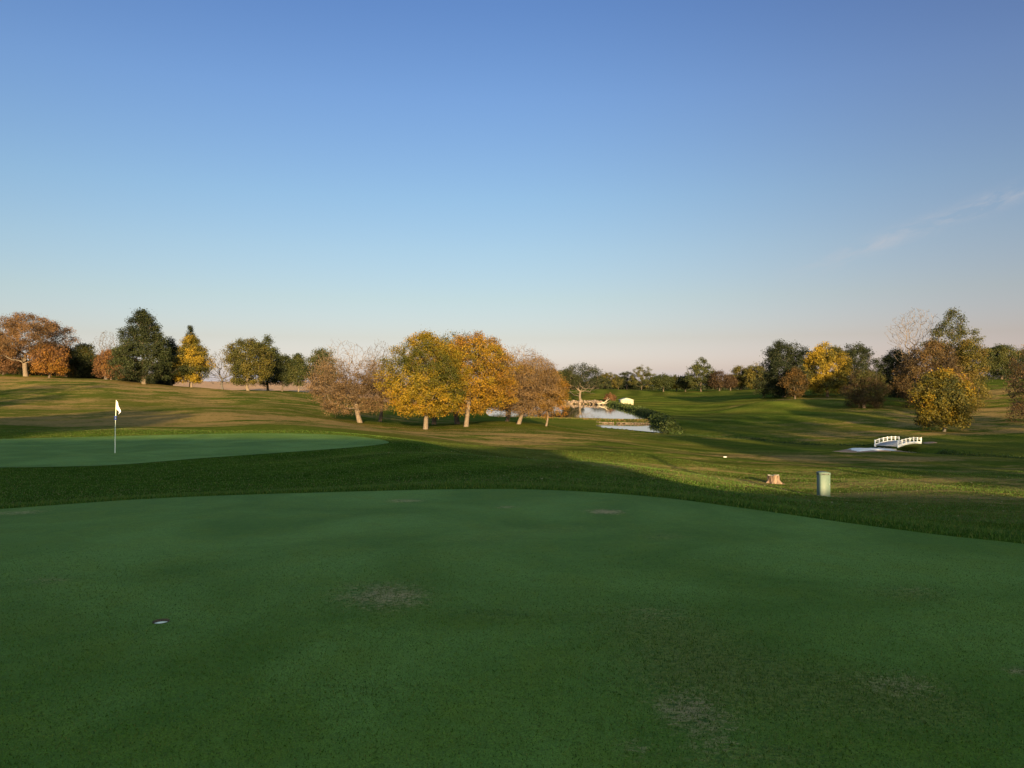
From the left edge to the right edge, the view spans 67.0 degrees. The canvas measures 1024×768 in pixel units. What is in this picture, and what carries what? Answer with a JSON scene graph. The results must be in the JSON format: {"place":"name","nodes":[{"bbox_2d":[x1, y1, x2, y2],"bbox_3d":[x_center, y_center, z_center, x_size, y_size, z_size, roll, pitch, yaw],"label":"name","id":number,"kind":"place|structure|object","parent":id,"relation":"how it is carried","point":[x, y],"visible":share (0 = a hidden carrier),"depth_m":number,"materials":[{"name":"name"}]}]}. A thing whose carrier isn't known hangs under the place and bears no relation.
{"place":"outdoors","nodes":[
{"label":"outdoors","id":0,"kind":"place"},
{"bbox_2d":[0,374,1023,543],"bbox_3d":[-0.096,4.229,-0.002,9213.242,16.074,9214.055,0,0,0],"label":"ground","id":1,"kind":"structure","parent":0,"point":[30,403],"depth_m":61.77,"materials":[{"name":"green plant"}]},
{"bbox_2d":[0,357,28,374],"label":"hedge bush","id":2,"kind":"object","parent":1,"relation":"on","point":[13,371],"visible":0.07,"depth_m":166.21,"materials":[{"name":"brown plant"}]},
{"bbox_2d":[0,345,30,374],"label":"oak tree","id":3,"kind":"object","parent":1,"relation":"on","point":[7,367],"visible":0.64,"depth_m":150.79,"materials":[{"name":"brown plant"}]},
{"bbox_2d":[18,359,39,374],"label":"hedge bush","id":4,"kind":"object","parent":1,"relation":"on","point":[33,373],"visible":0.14,"depth_m":166.84,"materials":[{"name":"plant"}]},
{"bbox_2d":[0,311,82,375],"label":"oak tree","id":5,"kind":"object","parent":1,"relation":"on","point":[37,330],"visible":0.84,"depth_m":147.38,"materials":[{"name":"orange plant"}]},
{"bbox_2d":[28,344,71,377],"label":"oak tree","id":6,"kind":"object","parent":1,"relation":"on","point":[51,361],"visible":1,"depth_m":144.71,"materials":[{"name":"brown plant"}]},
{"bbox_2d":[39,368,73,376],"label":"hedge bush","id":7,"kind":"object","parent":1,"relation":"on","point":[44,374],"visible":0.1,"depth_m":165.12,"materials":[{"name":"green plant"}]},
{"bbox_2d":[63,341,97,378],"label":"ash tree","id":8,"kind":"object","parent":1,"relation":"on","point":[84,357],"visible":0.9,"depth_m":156.49,"materials":[{"name":"green plant"}]},
{"bbox_2d":[94,331,116,379],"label":"ash tree","id":9,"kind":"object","parent":1,"relation":"on","point":[108,346],"visible":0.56,"depth_m":159.67,"materials":[{"name":"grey plant"}]},
{"bbox_2d":[91,348,124,379],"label":"maple tree","id":10,"kind":"object","parent":1,"relation":"on","point":[101,359],"visible":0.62,"depth_m":146.65,"materials":[{"name":"orange plant"}]},
{"bbox_2d":[109,371,141,381],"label":"hedge bush","id":11,"kind":"object","parent":1,"relation":"on","point":[130,379],"visible":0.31,"depth_m":161.36,"materials":[{"name":"green plant"}]},
{"bbox_2d":[106,307,186,383],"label":"hackberry tree","id":12,"kind":"object","parent":1,"relation":"on","point":[145,366],"visible":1,"depth_m":139.79,"materials":[{"name":"green plant"}]},
{"bbox_2d":[146,373,173,384],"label":"hedge bush","id":13,"kind":"object","parent":1,"relation":"on","point":[163,382],"visible":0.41,"depth_m":160.87,"materials":[{"name":"green plant"}]},
{"bbox_2d":[160,336,180,385],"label":"hackberry tree","id":14,"kind":"object","parent":1,"relation":"on","point":[172,345],"visible":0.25,"depth_m":155.63,"materials":[{"name":"green plant"}]},
{"bbox_2d":[165,333,217,386],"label":"ginkgo tree","id":15,"kind":"object","parent":1,"relation":"on","point":[190,344],"visible":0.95,"depth_m":147.93,"materials":[{"name":"yellow plant"}]},
{"bbox_2d":[182,325,204,386],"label":"spruce tree","id":16,"kind":"object","parent":1,"relation":"on","point":[190,329],"visible":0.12,"depth_m":159.59,"materials":[{"name":"green plant"}]},
{"bbox_2d":[0,433,388,466],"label":"second green","id":17,"kind":"object","parent":1,"relation":"on","point":[66,451],"visible":1,"depth_m":32.97,"materials":[{"name":"green plant"}]},
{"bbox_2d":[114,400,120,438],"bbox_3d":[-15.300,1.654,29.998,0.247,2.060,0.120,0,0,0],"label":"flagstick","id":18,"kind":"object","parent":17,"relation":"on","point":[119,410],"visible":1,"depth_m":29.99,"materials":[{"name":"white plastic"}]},
{"bbox_2d":[208,349,234,388],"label":"ash tree","id":19,"kind":"object","parent":1,"relation":"on","point":[221,378],"visible":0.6,"depth_m":154.76,"materials":[{"name":"grey plant"}]},
{"bbox_2d":[220,336,275,390],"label":"maple tree","id":20,"kind":"object","parent":1,"relation":"on","point":[247,369],"visible":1,"depth_m":146.14,"materials":[{"name":"green plant"}]},
{"bbox_2d":[255,334,282,390],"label":"maple tree","id":21,"kind":"object","parent":1,"relation":"on","point":[267,340],"visible":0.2,"depth_m":162.40,"materials":[{"name":"green plant"}]},
{"bbox_2d":[269,353,292,390],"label":"maple tree","id":22,"kind":"object","parent":1,"relation":"on","point":[281,366],"visible":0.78,"depth_m":156.78,"materials":[{"name":"green plant"}]},
{"bbox_2d":[283,352,313,391],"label":"maple tree","id":23,"kind":"object","parent":1,"relation":"on","point":[296,372],"visible":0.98,"depth_m":156.03,"materials":[{"name":"green plant"}]},
{"bbox_2d":[304,346,338,392],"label":"maple tree","id":24,"kind":"object","parent":1,"relation":"on","point":[314,358],"visible":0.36,"depth_m":170.48,"materials":[{"name":"green plant"}]},
{"bbox_2d":[302,357,344,405],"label":"maple tree","id":25,"kind":"object","parent":1,"relation":"on","point":[318,382],"visible":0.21,"depth_m":117.31,"materials":[{"name":"brown plant"}]},
{"bbox_2d":[302,340,397,422],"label":"maple tree","id":26,"kind":"object","parent":1,"relation":"on","point":[351,388],"visible":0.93,"depth_m":83.62,"materials":[{"name":"brown plant"}]},
{"bbox_2d":[364,340,394,421],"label":"maple tree","id":27,"kind":"object","parent":1,"relation":"on","point":[380,416],"visible":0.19,"depth_m":95.81,"materials":[{"name":"brown plant"}]},
{"bbox_2d":[371,328,473,429],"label":"maple tree","id":28,"kind":"object","parent":1,"relation":"on","point":[425,384],"visible":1,"depth_m":78.23,"materials":[{"name":"yellow plant"}]},
{"bbox_2d":[405,342,463,424],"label":"maple tree","id":29,"kind":"object","parent":1,"relation":"on","point":[433,421],"visible":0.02,"depth_m":96.61,"materials":[{"name":"yellow plant"}]},
{"bbox_2d":[425,329,499,423],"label":"maple tree","id":30,"kind":"object","parent":1,"relation":"on","point":[456,419],"visible":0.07,"depth_m":100.74,"materials":[{"name":"yellow plant"}]},
{"bbox_2d":[420,329,522,426],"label":"maple tree","id":31,"kind":"object","parent":1,"relation":"on","point":[480,387],"visible":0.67,"depth_m":85.80,"materials":[{"name":"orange plant"}]},
{"bbox_2d":[0,489,1023,767],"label":"putting green","id":32,"kind":"object","parent":1,"relation":"on","point":[500,525],"visible":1,"depth_m":5.40,"materials":[{"name":"green plant"}]},
{"bbox_2d":[152,618,169,623],"bbox_3d":[-2.518,1.757,5.550,0.120,0.114,0.120,0,0,0],"label":"golf cup","id":33,"kind":"object","parent":32,"relation":"in","point":[161,621],"visible":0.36,"depth_m":5.59,"materials":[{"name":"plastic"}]},
{"bbox_2d":[0,477,1023,543],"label":"collar grass","id":34,"kind":"structure","parent":1,"relation":"on","point":[986,530],"depth_m":12.17,"materials":[{"name":"green plant"}]},
{"bbox_2d":[485,345,543,420],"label":"maple tree","id":35,"kind":"object","parent":1,"relation":"on","point":[517,354],"visible":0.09,"depth_m":107.42,"materials":[{"name":"orange plant"}]},
{"bbox_2d":[496,353,564,423],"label":"maple tree","id":36,"kind":"object","parent":1,"relation":"on","point":[526,402],"visible":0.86,"depth_m":95.67,"materials":[{"name":"brown plant"}]},
{"bbox_2d":[522,367,572,425],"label":"maple tree","id":37,"kind":"object","parent":1,"relation":"on","point":[560,400],"visible":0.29,"depth_m":102.42,"materials":[{"name":"brown plant"}]},
{"bbox_2d":[520,400,604,404],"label":"stone bank","id":38,"kind":"structure","parent":1,"relation":"on","point":[585,402],"depth_m":262.21,"materials":[{"name":"beige stone"}]},
{"bbox_2d":[558,370,578,389],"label":"distant tree","id":39,"kind":"object","parent":1,"relation":"on","point":[569,387],"visible":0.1,"depth_m":327.66,"materials":[{"name":"green plant"}]},
{"bbox_2d":[565,381,584,389],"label":"distant tree","id":40,"kind":"object","parent":1,"relation":"on","point":[577,387],"visible":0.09,"depth_m":419.91,"materials":[{"name":"green plant"}]},
{"bbox_2d":[554,362,606,400],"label":"cottonwood tree","id":41,"kind":"object","parent":1,"relation":"on","point":[571,371],"visible":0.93,"depth_m":281.46,"materials":[{"name":"green plant"}]},
{"bbox_2d":[527,416,650,421],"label":"grass bank","id":42,"kind":"structure","parent":1,"relation":"on","point":[637,420],"depth_m":144.70,"materials":[{"name":"green plant"}]},
{"bbox_2d":[584,375,613,388],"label":"distant tree","id":43,"kind":"object","parent":1,"relation":"on","point":[607,383],"visible":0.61,"depth_m":556.77,"materials":[{"name":"green plant"}]},
{"bbox_2d":[603,392,617,400],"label":"sumac shrub","id":44,"kind":"object","parent":1,"relation":"on","point":[611,396],"visible":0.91,"depth_m":277.22,"materials":[{"name":"brown plant"}]},
{"bbox_2d":[600,372,622,387],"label":"distant tree","id":45,"kind":"object","parent":1,"relation":"on","point":[614,379],"visible":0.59,"depth_m":597.78,"materials":[{"name":"green plant"}]},
{"bbox_2d":[611,376,627,388],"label":"distant tree","id":46,"kind":"object","parent":1,"relation":"on","point":[624,382],"visible":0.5,"depth_m":616.99,"materials":[{"name":"green plant"}]},
{"bbox_2d":[619,398,632,404],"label":"shed","id":47,"kind":"structure","parent":1,"relation":"on","point":[626,400],"depth_m":247.84,"materials":[{"name":"beige"}]},
{"bbox_2d":[619,371,636,388],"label":"distant tree","id":48,"kind":"object","parent":1,"relation":"on","point":[625,375],"visible":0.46,"depth_m":638.59,"materials":[{"name":"green plant"}]},
{"bbox_2d":[616,422,649,423],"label":"stone wall","id":49,"kind":"structure","parent":1,"relation":"on","point":[632,423],"depth_m":139.03,"materials":[{"name":"beige stone"}]},
{"bbox_2d":[248,411,1022,515],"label":"fallen leaves","id":50,"kind":"object","parent":1,"relation":"on","point":[764,474],"visible":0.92,"depth_m":31.83,"materials":[{"name":"brown plant"}]},
{"bbox_2d":[628,364,656,389],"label":"distant tree","id":51,"kind":"object","parent":1,"relation":"on","point":[646,373],"visible":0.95,"depth_m":598.81,"materials":[{"name":"green plant"}]},
{"bbox_2d":[605,400,683,434],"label":"bank vegetation","id":52,"kind":"object","parent":1,"relation":"on","point":[662,421],"visible":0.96,"depth_m":141.99,"materials":[{"name":"green plant"}]},
{"bbox_2d":[651,373,675,391],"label":"distant tree","id":53,"kind":"object","parent":1,"relation":"on","point":[664,381],"visible":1,"depth_m":369.11,"materials":[{"name":"green plant"}]},
{"bbox_2d":[669,376,679,390],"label":"distant tree","id":54,"kind":"object","parent":1,"relation":"on","point":[674,384],"visible":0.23,"depth_m":392.83,"materials":[{"name":"green plant"}]},
{"bbox_2d":[673,375,695,391],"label":"distant tree","id":55,"kind":"object","parent":1,"relation":"on","point":[682,383],"visible":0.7,"depth_m":370.08,"materials":[{"name":"green plant"}]},
{"bbox_2d":[681,357,715,391],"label":"distant tree","id":56,"kind":"object","parent":1,"relation":"on","point":[696,369],"visible":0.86,"depth_m":357.92,"materials":[{"name":"green plant"}]},
{"bbox_2d":[706,370,732,390],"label":"distant tree","id":57,"kind":"object","parent":1,"relation":"on","point":[716,379],"visible":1,"depth_m":350.35,"materials":[{"name":"brown plant"}]},
{"bbox_2d":[723,374,738,390],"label":"distant tree","id":58,"kind":"object","parent":1,"relation":"on","point":[734,381],"visible":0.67,"depth_m":354.46,"materials":[{"name":"brown plant"}]},
{"bbox_2d":[726,365,750,389],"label":"distant tree","id":59,"kind":"object","parent":1,"relation":"on","point":[736,371],"visible":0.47,"depth_m":359.68,"materials":[{"name":"green plant"}]},
{"bbox_2d":[741,362,765,388],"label":"distant tree","id":60,"kind":"object","parent":1,"relation":"on","point":[753,371],"visible":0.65,"depth_m":348.47,"materials":[{"name":"green plant"}]},
{"bbox_2d":[513,374,1023,389],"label":"woods","id":61,"kind":"object","parent":1,"relation":"on","point":[695,387],"visible":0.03,"depth_m":651.78,"materials":[{"name":"green plant"}]},
{"bbox_2d":[766,474,783,483],"bbox_3d":[11.796,4.308,34.969,0.953,0.435,0.912,0,0,-13],"label":"tree stump","id":62,"kind":"object","parent":1,"relation":"on","point":[773,479],"visible":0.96,"depth_m":34.79,"materials":[{"name":"brown wood"}]},
{"bbox_2d":[750,338,816,397],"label":"maple tree","id":63,"kind":"object","parent":1,"relation":"on","point":[777,357],"visible":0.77,"depth_m":197.66,"materials":[{"name":"green plant"}]},
{"bbox_2d":[776,366,810,398],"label":"maple tree","id":64,"kind":"object","parent":1,"relation":"on","point":[794,377],"visible":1,"depth_m":186.89,"materials":[{"name":"brown plant"}]},
{"bbox_2d":[816,471,830,496],"bbox_3d":[11.276,3.642,27.995,0.376,0.928,0.394,0,0,0],"label":"utility pedestal","id":65,"kind":"object","parent":1,"relation":"on","point":[823,483],"visible":0.96,"depth_m":27.82,"materials":[{"name":"beige plastic"}]},
{"bbox_2d":[800,341,856,396],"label":"maple tree","id":66,"kind":"object","parent":1,"relation":"on","point":[826,380],"visible":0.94,"depth_m":192.41,"materials":[{"name":"yellow plant"}]},
{"bbox_2d":[668,432,1023,458],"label":"creek grass","id":67,"kind":"structure","parent":1,"relation":"on","point":[940,451],"depth_m":89.24,"materials":[{"name":"green plant"}]},
{"bbox_2d":[833,341,884,391],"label":"maple tree","id":68,"kind":"object","parent":1,"relation":"on","point":[864,355],"visible":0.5,"depth_m":209.30,"materials":[{"name":"green plant"}]},
{"bbox_2d":[837,369,892,408],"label":"crabapple tree","id":69,"kind":"object","parent":1,"relation":"on","point":[870,381],"visible":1,"depth_m":148.42,"materials":[{"name":"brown plant"}]},
{"bbox_2d":[835,449,914,452],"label":"dirt","id":70,"kind":"structure","parent":1,"relation":"on","point":[849,450],"depth_m":72.97,"materials":[{"name":"soil"}]},
{"bbox_2d":[874,346,917,397],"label":"evergreen tree","id":71,"kind":"object","parent":1,"relation":"on","point":[888,360],"visible":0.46,"depth_m":175.15,"materials":[{"name":"green plant"}]},
{"bbox_2d":[874,436,921,447],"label":"footbridge","id":72,"kind":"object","parent":1,"relation":"on","point":[898,443],"visible":1,"depth_m":81.25,"materials":[{"name":"white paint"}]},
{"bbox_2d":[886,309,944,382],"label":"dead tree","id":73,"kind":"object","parent":1,"relation":"on","point":[906,335],"visible":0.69,"depth_m":165.98,"materials":[{"name":"brown plant"}]},
{"bbox_2d":[889,338,975,409],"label":"brush tree","id":74,"kind":"object","parent":1,"relation":"on","point":[943,358],"visible":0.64,"depth_m":148.68,"materials":[{"name":"brown plant"}]},
{"bbox_2d":[907,366,982,431],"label":"maple tree","id":75,"kind":"object","parent":1,"relation":"on","point":[943,399],"visible":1,"depth_m":106.38,"materials":[{"name":"yellow plant"}]},
{"bbox_2d":[912,306,998,384],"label":"cottonwood tree","id":76,"kind":"object","parent":1,"relation":"on","point":[958,335],"visible":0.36,"depth_m":158.81,"materials":[{"name":"green plant"}]},
{"bbox_2d":[949,337,993,407],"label":"brush tree","id":77,"kind":"object","parent":1,"relation":"on","point":[974,370],"visible":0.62,"depth_m":150.40,"materials":[{"name":"green plant"}]},
{"bbox_2d":[979,342,1023,379],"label":"maple tree","id":78,"kind":"object","parent":1,"relation":"on","point":[1003,357],"visible":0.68,"depth_m":209.90,"materials":[{"name":"green plant"}]},
{"bbox_2d":[999,347,1023,377],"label":"maple tree","id":79,"kind":"object","parent":1,"relation":"on","point":[1020,359],"visible":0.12,"depth_m":220.76,"materials":[{"name":"brown plant"}]},
{"bbox_2d":[1000,344,1023,421],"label":"maple tree","id":80,"kind":"object","parent":1,"relation":"on","point":[1013,376],"visible":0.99,"depth_m":116.44,"materials":[{"name":"brown plant"}]},
{"bbox_2d":[0,542,1023,767],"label":"mown grass","id":81,"kind":"structure","parent":0,"point":[723,688],"depth_m":4.55,"materials":[{"name":"green plant"}]},
{"bbox_2d":[0,0,1023,384],"label":"sky","id":82,"kind":"structure","parent":0,"point":[615,186],"materials":[{"name":"blue"}]},
{"bbox_2d":[486,404,648,419],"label":"pond water","id":83,"kind":"structure","parent":0,"point":[591,411],"depth_m":178.30,"materials":[{"name":"grey liquid"}]},
{"bbox_2d":[596,423,670,432],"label":"pond water","id":84,"kind":"structure","parent":0,"point":[647,427],"depth_m":127.14,"materials":[{"name":"grey liquid"}]},
{"bbox_2d":[850,447,896,450],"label":"water","id":85,"kind":"structure","parent":0,"point":[868,449],"depth_m":75.30,"materials":[{"name":"liquid"}]}
]}

